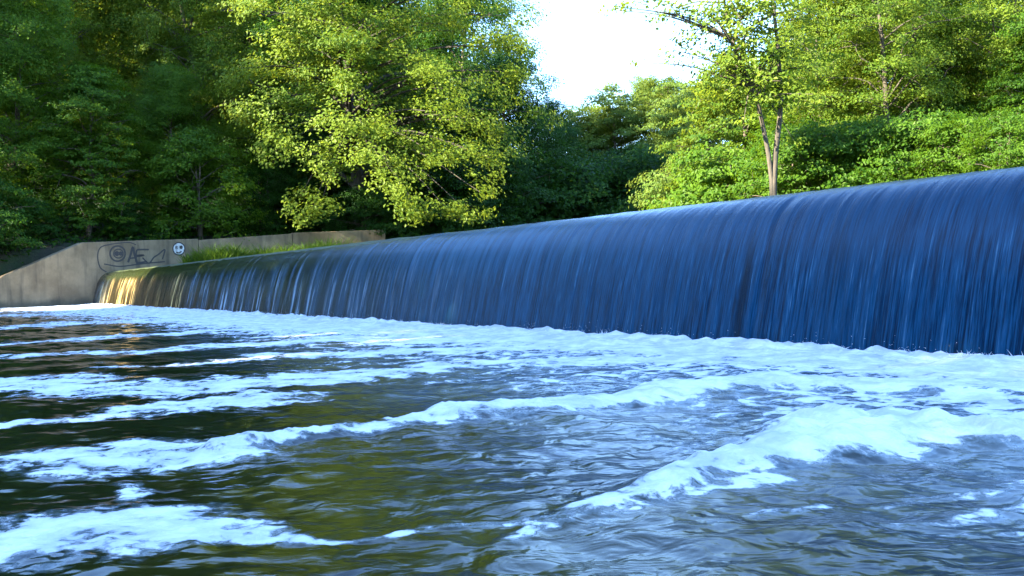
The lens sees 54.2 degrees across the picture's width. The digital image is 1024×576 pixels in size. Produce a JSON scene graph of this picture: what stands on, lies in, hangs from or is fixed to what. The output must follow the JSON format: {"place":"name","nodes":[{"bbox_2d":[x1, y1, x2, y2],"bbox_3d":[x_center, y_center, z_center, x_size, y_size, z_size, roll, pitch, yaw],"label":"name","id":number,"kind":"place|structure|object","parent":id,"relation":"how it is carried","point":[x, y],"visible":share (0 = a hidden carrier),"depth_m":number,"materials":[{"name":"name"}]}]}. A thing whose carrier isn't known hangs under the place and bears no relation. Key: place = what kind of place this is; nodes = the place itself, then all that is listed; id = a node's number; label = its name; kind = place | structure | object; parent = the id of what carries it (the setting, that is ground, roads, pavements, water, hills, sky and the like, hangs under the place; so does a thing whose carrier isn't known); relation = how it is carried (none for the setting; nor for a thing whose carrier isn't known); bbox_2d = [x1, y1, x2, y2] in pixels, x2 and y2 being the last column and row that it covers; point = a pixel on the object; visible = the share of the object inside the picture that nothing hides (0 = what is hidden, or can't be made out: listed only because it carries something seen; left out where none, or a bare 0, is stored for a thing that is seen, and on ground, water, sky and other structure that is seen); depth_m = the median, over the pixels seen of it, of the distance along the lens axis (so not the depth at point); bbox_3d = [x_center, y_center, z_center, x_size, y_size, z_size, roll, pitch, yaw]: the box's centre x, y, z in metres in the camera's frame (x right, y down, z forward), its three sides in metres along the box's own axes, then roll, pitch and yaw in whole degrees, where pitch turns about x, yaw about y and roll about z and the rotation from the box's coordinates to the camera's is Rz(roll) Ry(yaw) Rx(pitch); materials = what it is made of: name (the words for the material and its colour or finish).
{"place":"outdoors","nodes":[
{"label":"outdoors","id":0,"kind":"place"},
{"bbox_2d":[0,159,1002,275],"bbox_3d":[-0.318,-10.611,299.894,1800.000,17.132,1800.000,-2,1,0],"label":"ground","id":1,"kind":"structure","parent":0,"point":[13,263],"depth_m":53.89,"materials":[{"name":"green plant"}]},
{"bbox_2d":[0,19,31,143],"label":"broadleaf tree","id":2,"kind":"object","parent":1,"relation":"on","point":[10,108],"visible":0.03,"depth_m":66.98,"materials":[{"name":"green plant"}]},
{"bbox_2d":[0,177,56,250],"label":"shrub","id":3,"kind":"object","parent":1,"relation":"on","point":[9,215],"visible":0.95,"depth_m":51.96,"materials":[{"name":"green plant"}]},
{"bbox_2d":[0,197,70,239],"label":"shrub","id":4,"kind":"object","parent":1,"relation":"on","point":[40,228],"visible":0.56,"depth_m":54.48,"materials":[{"name":"green plant"}]},
{"bbox_2d":[0,0,122,206],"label":"broadleaf tree","id":5,"kind":"object","parent":1,"relation":"on","point":[21,52],"visible":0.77,"depth_m":56.37,"materials":[{"name":"green plant"}]},
{"bbox_2d":[0,0,140,210],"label":"broadleaf tree","id":6,"kind":"object","parent":1,"relation":"on","point":[91,44],"visible":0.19,"depth_m":67.93,"materials":[{"name":"green plant"}]},
{"bbox_2d":[4,58,167,237],"bbox_3d":[-24.713,-7.844,57.450,9.117,10.944,7.860,-2,1,-23],"label":"broadleaf tree","id":7,"kind":"object","parent":1,"relation":"on","point":[84,105],"visible":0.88,"depth_m":56.42,"materials":[{"name":"green plant"}]},
{"bbox_2d":[0,239,197,307],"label":"wing wall","id":8,"kind":"structure","parent":1,"relation":"on","point":[72,274],"depth_m":53.23,"materials":[{"name":"concrete"}]},
{"bbox_2d":[65,3,181,121],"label":"broadleaf tree","id":9,"kind":"object","parent":1,"relation":"on","point":[108,42],"depth_m":88.73,"materials":[{"name":"green plant"}]},
{"bbox_2d":[94,184,156,240],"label":"shrub","id":10,"kind":"object","parent":1,"relation":"on","point":[126,211],"visible":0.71,"depth_m":57.95,"materials":[{"name":"green plant"}]},
{"bbox_2d":[39,0,217,212],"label":"broadleaf tree","id":11,"kind":"object","parent":1,"relation":"on","point":[123,22],"visible":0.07,"depth_m":69.90,"materials":[{"name":"green plant"}]},
{"bbox_2d":[112,58,240,231],"bbox_3d":[-21.307,-8.948,63.595,8.119,11.356,7.487,-2,1,-11],"label":"broadleaf tree","id":12,"kind":"object","parent":1,"relation":"on","point":[166,101],"visible":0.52,"depth_m":62.19,"materials":[{"name":"green plant"}]},
{"bbox_2d":[106,3,247,178],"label":"broadleaf tree","id":13,"kind":"object","parent":1,"relation":"on","point":[207,52],"depth_m":91.98,"materials":[{"name":"green plant"}]},
{"bbox_2d":[96,0,280,192],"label":"broadleaf tree","id":14,"kind":"object","parent":1,"relation":"on","point":[151,37],"visible":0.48,"depth_m":67.69,"materials":[{"name":"green plant"}]},
{"bbox_2d":[129,126,275,240],"bbox_3d":[-18.939,-5.601,60.500,8.826,8.280,7.757,-2,1,0],"label":"shrub","id":15,"kind":"object","parent":1,"relation":"on","point":[191,168],"visible":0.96,"depth_m":59.67,"materials":[{"name":"green plant"}]},
{"bbox_2d":[198,234,291,253],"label":"retaining wall","id":16,"kind":"structure","parent":1,"relation":"on","point":[267,240],"depth_m":59.24,"materials":[{"name":"concrete"}]},
{"bbox_2d":[4,0,485,206],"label":"deep wood","id":17,"kind":"object","parent":1,"relation":"on","point":[402,66],"visible":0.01,"depth_m":113.12,"materials":[{"name":"green plant"}]},
{"bbox_2d":[183,0,321,192],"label":"broadleaf tree","id":18,"kind":"object","parent":1,"relation":"on","point":[245,40],"visible":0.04,"depth_m":88.84,"materials":[{"name":"green plant"}]},
{"bbox_2d":[219,161,306,233],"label":"shrub","id":19,"kind":"object","parent":1,"relation":"on","point":[272,192],"visible":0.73,"depth_m":65.40,"materials":[{"name":"green plant"}]},
{"bbox_2d":[108,235,425,272],"bbox_3d":[-4.641,0.066,27.677,4.700,2.382,70.500,-2,1,-30],"label":"weir","id":20,"kind":"object","parent":1,"relation":"on","point":[359,243],"visible":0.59,"depth_m":26.89,"materials":[{"name":"concrete"}]},
{"bbox_2d":[219,87,323,220],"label":"broadleaf tree","id":21,"kind":"object","parent":1,"relation":"on","point":[305,135],"visible":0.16,"depth_m":71.61,"materials":[{"name":"green plant"}]},
{"bbox_2d":[249,150,382,232],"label":"shrub","id":22,"kind":"object","parent":1,"relation":"on","point":[320,224],"visible":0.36,"depth_m":67.60,"materials":[{"name":"green plant"}]},
{"bbox_2d":[299,236,359,248],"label":"grass clump","id":23,"kind":"object","parent":1,"relation":"on","point":[330,243],"visible":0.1,"depth_m":56.69,"materials":[{"name":"green plant"}]},
{"bbox_2d":[246,0,418,195],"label":"broadleaf tree","id":24,"kind":"object","parent":1,"relation":"on","point":[326,134],"visible":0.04,"depth_m":81.78,"materials":[{"name":"green plant"}]},
{"bbox_2d":[291,230,384,249],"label":"retaining wall","id":25,"kind":"structure","parent":1,"relation":"on","point":[356,236],"depth_m":61.26,"materials":[{"name":"concrete"}]},
{"bbox_2d":[318,184,410,239],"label":"shrub","id":26,"kind":"object","parent":1,"relation":"on","point":[372,199],"visible":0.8,"depth_m":63.28,"materials":[{"name":"green plant"}]},
{"bbox_2d":[319,139,421,237],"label":"shrub","id":27,"kind":"object","parent":1,"relation":"on","point":[366,185],"visible":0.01,"depth_m":71.19,"materials":[{"name":"green plant"}]},
{"bbox_2d":[276,0,465,200],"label":"broadleaf tree","id":28,"kind":"object","parent":1,"relation":"on","point":[396,68],"visible":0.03,"depth_m":86.15,"materials":[{"name":"green plant"}]},
{"bbox_2d":[181,0,566,230],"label":"broadleaf tree","id":29,"kind":"object","parent":1,"relation":"on","point":[341,70],"visible":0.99,"depth_m":60.25,"materials":[{"name":"green plant"}]},
{"bbox_2d":[367,163,505,238],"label":"shrub","id":30,"kind":"object","parent":1,"relation":"on","point":[422,230],"visible":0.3,"depth_m":66.26,"materials":[{"name":"green plant"}]},
{"bbox_2d":[389,0,545,192],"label":"broadleaf tree","id":31,"kind":"object","parent":1,"relation":"on","point":[492,20],"visible":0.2,"depth_m":81.28,"materials":[{"name":"green plant"}]},
{"bbox_2d":[417,138,534,234],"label":"shrub","id":32,"kind":"object","parent":1,"relation":"on","point":[473,166],"visible":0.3,"depth_m":68.08,"materials":[{"name":"green plant"}]},
{"bbox_2d":[0,166,1008,274],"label":"undergrowth","id":33,"kind":"object","parent":1,"relation":"on","point":[265,231],"visible":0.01,"depth_m":59.76,"materials":[{"name":"green plant"}]},
{"bbox_2d":[443,39,581,224],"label":"broadleaf tree","id":34,"kind":"object","parent":1,"relation":"on","point":[538,123],"visible":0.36,"depth_m":75.21,"materials":[{"name":"green plant"}]},
{"bbox_2d":[463,132,580,229],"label":"shrub","id":35,"kind":"object","parent":1,"relation":"on","point":[519,197],"visible":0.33,"depth_m":71.49,"materials":[{"name":"green plant"}]},
{"bbox_2d":[516,94,589,209],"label":"broadleaf tree","id":36,"kind":"object","parent":1,"relation":"on","point":[555,105],"visible":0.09,"depth_m":90.90,"materials":[{"name":"green plant"}]},
{"bbox_2d":[497,149,630,222],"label":"shrub","id":37,"kind":"object","parent":1,"relation":"on","point":[588,181],"visible":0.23,"depth_m":75.33,"materials":[{"name":"green plant"}]},
{"bbox_2d":[554,104,613,158],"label":"broadleaf tree","id":38,"kind":"object","parent":1,"relation":"on","point":[578,112],"visible":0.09,"depth_m":104.39,"materials":[{"name":"green plant"}]},
{"bbox_2d":[556,148,649,218],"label":"shrub","id":39,"kind":"object","parent":1,"relation":"on","point":[595,160],"visible":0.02,"depth_m":82.25,"materials":[{"name":"green plant"}]},
{"bbox_2d":[571,81,659,197],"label":"broadleaf tree","id":40,"kind":"object","parent":1,"relation":"on","point":[618,121],"visible":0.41,"depth_m":102.16,"materials":[{"name":"green plant"}]},
{"bbox_2d":[593,144,644,201],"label":"broadleaf tree","id":41,"kind":"object","parent":1,"relation":"on","point":[609,152],"visible":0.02,"depth_m":95.29,"materials":[{"name":"green plant"}]},
{"bbox_2d":[568,138,691,218],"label":"shrub","id":42,"kind":"object","parent":1,"relation":"on","point":[627,168],"visible":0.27,"depth_m":75.74,"materials":[{"name":"green plant"}]},
{"bbox_2d":[613,70,681,149],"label":"broadleaf tree","id":43,"kind":"object","parent":1,"relation":"on","point":[636,86],"visible":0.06,"depth_m":107.26,"materials":[{"name":"green plant"}]},
{"bbox_2d":[612,75,723,199],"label":"broadleaf tree","id":44,"kind":"object","parent":1,"relation":"on","point":[661,95],"visible":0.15,"depth_m":100.47,"materials":[{"name":"green plant"}]},
{"bbox_2d":[625,145,729,210],"bbox_3d":[9.503,-3.526,51.993,7.303,7.796,8.310,-1,1,38],"label":"shrub","id":45,"kind":"object","parent":1,"relation":"on","point":[655,187],"visible":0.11,"depth_m":51.22,"materials":[{"name":"green plant"}]},
{"bbox_2d":[644,72,737,163],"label":"broadleaf tree","id":46,"kind":"object","parent":1,"relation":"on","point":[671,131],"visible":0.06,"depth_m":94.74,"materials":[{"name":"green plant"}]},
{"bbox_2d":[664,65,748,164],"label":"broadleaf tree","id":47,"kind":"object","parent":1,"relation":"on","point":[692,124],"visible":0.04,"depth_m":77.96,"materials":[{"name":"green plant"}]},
{"bbox_2d":[642,139,801,210],"bbox_3d":[10.320,-3.459,46.042,9.975,6.660,9.810,-2,1,-9],"label":"shrub","id":48,"kind":"object","parent":1,"relation":"on","point":[709,188],"visible":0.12,"depth_m":44.24,"materials":[{"name":"green plant"}]},
{"bbox_2d":[594,0,851,195],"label":"slender tree","id":49,"kind":"object","parent":1,"relation":"on","point":[763,77],"visible":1,"depth_m":32.13,"materials":[{"name":"green plant"}]},
{"bbox_2d":[648,48,802,207],"bbox_3d":[11.192,-6.385,49.984,9.914,11.901,8.547,-2,1,-23],"label":"broadleaf tree","id":50,"kind":"object","parent":1,"relation":"on","point":[708,112],"visible":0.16,"depth_m":49.11,"materials":[{"name":"green plant"}]},
{"bbox_2d":[733,31,811,190],"bbox_3d":[17.730,-9.447,62.168,9.125,13.841,9.895,-1,1,38],"label":"broadleaf tree","id":51,"kind":"object","parent":1,"relation":"on","point":[757,62],"depth_m":61.74,"materials":[{"name":"green plant"}]},
{"bbox_2d":[725,112,860,199],"bbox_3d":[10.613,-3.547,36.950,5.557,5.932,6.323,-1,1,29],"label":"shrub","id":52,"kind":"object","parent":1,"relation":"on","point":[785,189],"visible":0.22,"depth_m":35.94,"materials":[{"name":"green plant"}]},
{"bbox_2d":[744,37,882,190],"bbox_3d":[13.477,-6.600,43.760,6.481,9.024,7.518,-2,1,-13],"label":"broadleaf tree","id":53,"kind":"object","parent":1,"relation":"on","point":[772,114],"visible":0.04,"depth_m":43.69,"materials":[{"name":"green plant"}]},
{"bbox_2d":[732,116,918,193],"bbox_3d":[11.768,-3.852,35.908,7.273,4.856,7.153,-2,1,-12],"label":"shrub","id":54,"kind":"object","parent":1,"relation":"on","point":[844,146],"visible":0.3,"depth_m":34.35,"materials":[{"name":"green plant"}]},
{"bbox_2d":[756,0,899,141],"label":"broadleaf tree","id":55,"kind":"object","parent":1,"relation":"on","point":[826,109],"visible":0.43,"depth_m":40.27,"materials":[{"name":"green plant"}]},
{"bbox_2d":[753,0,958,111],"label":"broadleaf tree","id":56,"kind":"object","parent":1,"relation":"on","point":[825,17],"depth_m":55.88,"materials":[{"name":"green plant"}]},
{"bbox_2d":[786,0,943,153],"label":"broadleaf tree","id":57,"kind":"object","parent":1,"relation":"on","point":[902,102],"visible":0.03,"depth_m":47.88,"materials":[{"name":"green plant"}]},
{"bbox_2d":[817,114,938,189],"bbox_3d":[12.614,-3.776,34.990,4.776,4.480,4.197,-2,1,-29],"label":"shrub","id":58,"kind":"object","parent":1,"relation":"on","point":[888,144],"visible":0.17,"depth_m":34.23,"materials":[{"name":"green plant"}]},
{"bbox_2d":[788,0,995,149],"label":"broadleaf tree","id":59,"kind":"object","parent":1,"relation":"on","point":[905,63],"visible":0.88,"depth_m":38.81,"materials":[{"name":"green plant"}]},
{"bbox_2d":[818,107,994,187],"bbox_3d":[13.789,-4.086,34.023,6.089,4.134,6.191,-2,1,-30],"label":"shrub","id":60,"kind":"object","parent":1,"relation":"on","point":[905,129],"visible":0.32,"depth_m":33.02,"materials":[{"name":"green plant"}]},
{"bbox_2d":[833,0,1008,150],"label":"broadleaf tree","id":61,"kind":"object","parent":1,"relation":"on","point":[916,104],"visible":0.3,"depth_m":42.59,"materials":[{"name":"green plant"}]},
{"bbox_2d":[855,3,1020,174],"bbox_3d":[19.657,-8.002,46.122,7.384,10.282,8.566,-2,1,-34],"label":"broadleaf tree","id":62,"kind":"object","parent":1,"relation":"on","point":[963,106],"visible":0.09,"depth_m":44.40,"materials":[{"name":"green plant"}]},
{"bbox_2d":[880,0,1004,157],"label":"broadleaf tree","id":63,"kind":"object","parent":1,"relation":"on","point":[890,25],"visible":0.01,"depth_m":50.48,"materials":[{"name":"green plant"}]},
{"bbox_2d":[900,108,1004,178],"bbox_3d":[14.366,-3.819,31.929,4.047,3.796,3.556,-2,1,8],"label":"shrub","id":64,"kind":"object","parent":1,"relation":"on","point":[964,123],"visible":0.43,"depth_m":31.71,"materials":[{"name":"green plant"}]},
{"bbox_2d":[924,0,1023,113],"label":"broadleaf tree","id":65,"kind":"object","parent":1,"relation":"on","point":[1007,11],"visible":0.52,"depth_m":41.60,"materials":[{"name":"green plant"}]},
{"bbox_2d":[933,0,1022,164],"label":"broadleaf tree","id":66,"kind":"object","parent":1,"relation":"on","point":[989,34],"visible":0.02,"depth_m":48.89,"materials":[{"name":"green plant"}]},
{"bbox_2d":[951,103,1023,172],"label":"shrub","id":67,"kind":"object","parent":1,"relation":"on","point":[1012,144],"visible":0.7,"depth_m":29.83,"materials":[{"name":"green plant"}]},
{"bbox_2d":[966,10,1023,160],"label":"broadleaf tree","id":68,"kind":"object","parent":1,"relation":"on","point":[1016,84],"visible":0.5,"depth_m":39.48,"materials":[{"name":"green plant"}]},
{"bbox_2d":[0,303,1023,575],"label":"water","id":69,"kind":"structure","parent":0,"point":[152,441],"depth_m":4.71,"materials":[{"name":"blue liquid"}]},
{"bbox_2d":[229,310,1022,356],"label":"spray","id":70,"kind":"object","parent":69,"relation":"on","point":[659,334],"visible":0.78,"depth_m":12.33,"materials":[{"name":"white liquid"}]},
{"bbox_2d":[93,166,1023,355],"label":"waterfall","id":71,"kind":"structure","parent":0,"point":[930,264],"depth_m":11.81,"materials":[{"name":"liquid"}]},
{"bbox_2d":[397,0,1008,146],"label":"sky","id":72,"kind":"structure","parent":0,"point":[586,50],"materials":[{"name":"white"}]},
{"label":"river","id":73,"kind":"structure","parent":0,"visible":0},
{"bbox_2d":[177,241,246,262],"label":"grass clump","id":74,"kind":"object","parent":73,"relation":"on","point":[204,255],"visible":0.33,"depth_m":54.51,"materials":[{"name":"green plant"}]},
{"bbox_2d":[204,239,261,258],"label":"grass clump","id":75,"kind":"object","parent":73,"relation":"on","point":[244,250],"visible":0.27,"depth_m":54.67,"materials":[{"name":"green plant"}]},
{"bbox_2d":[239,243,289,254],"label":"grass clump","id":76,"kind":"object","parent":73,"relation":"on","point":[258,251],"visible":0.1,"depth_m":55.48,"materials":[{"name":"green plant"}]},
{"bbox_2d":[260,242,302,253],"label":"grass clump","id":77,"kind":"object","parent":73,"relation":"on","point":[285,249],"visible":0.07,"depth_m":55.85,"materials":[{"name":"green plant"}]},
{"bbox_2d":[282,238,330,249],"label":"grass clump","id":78,"kind":"object","parent":73,"relation":"on","point":[306,246],"visible":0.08,"depth_m":56.29,"materials":[{"name":"green plant"}]}
]}

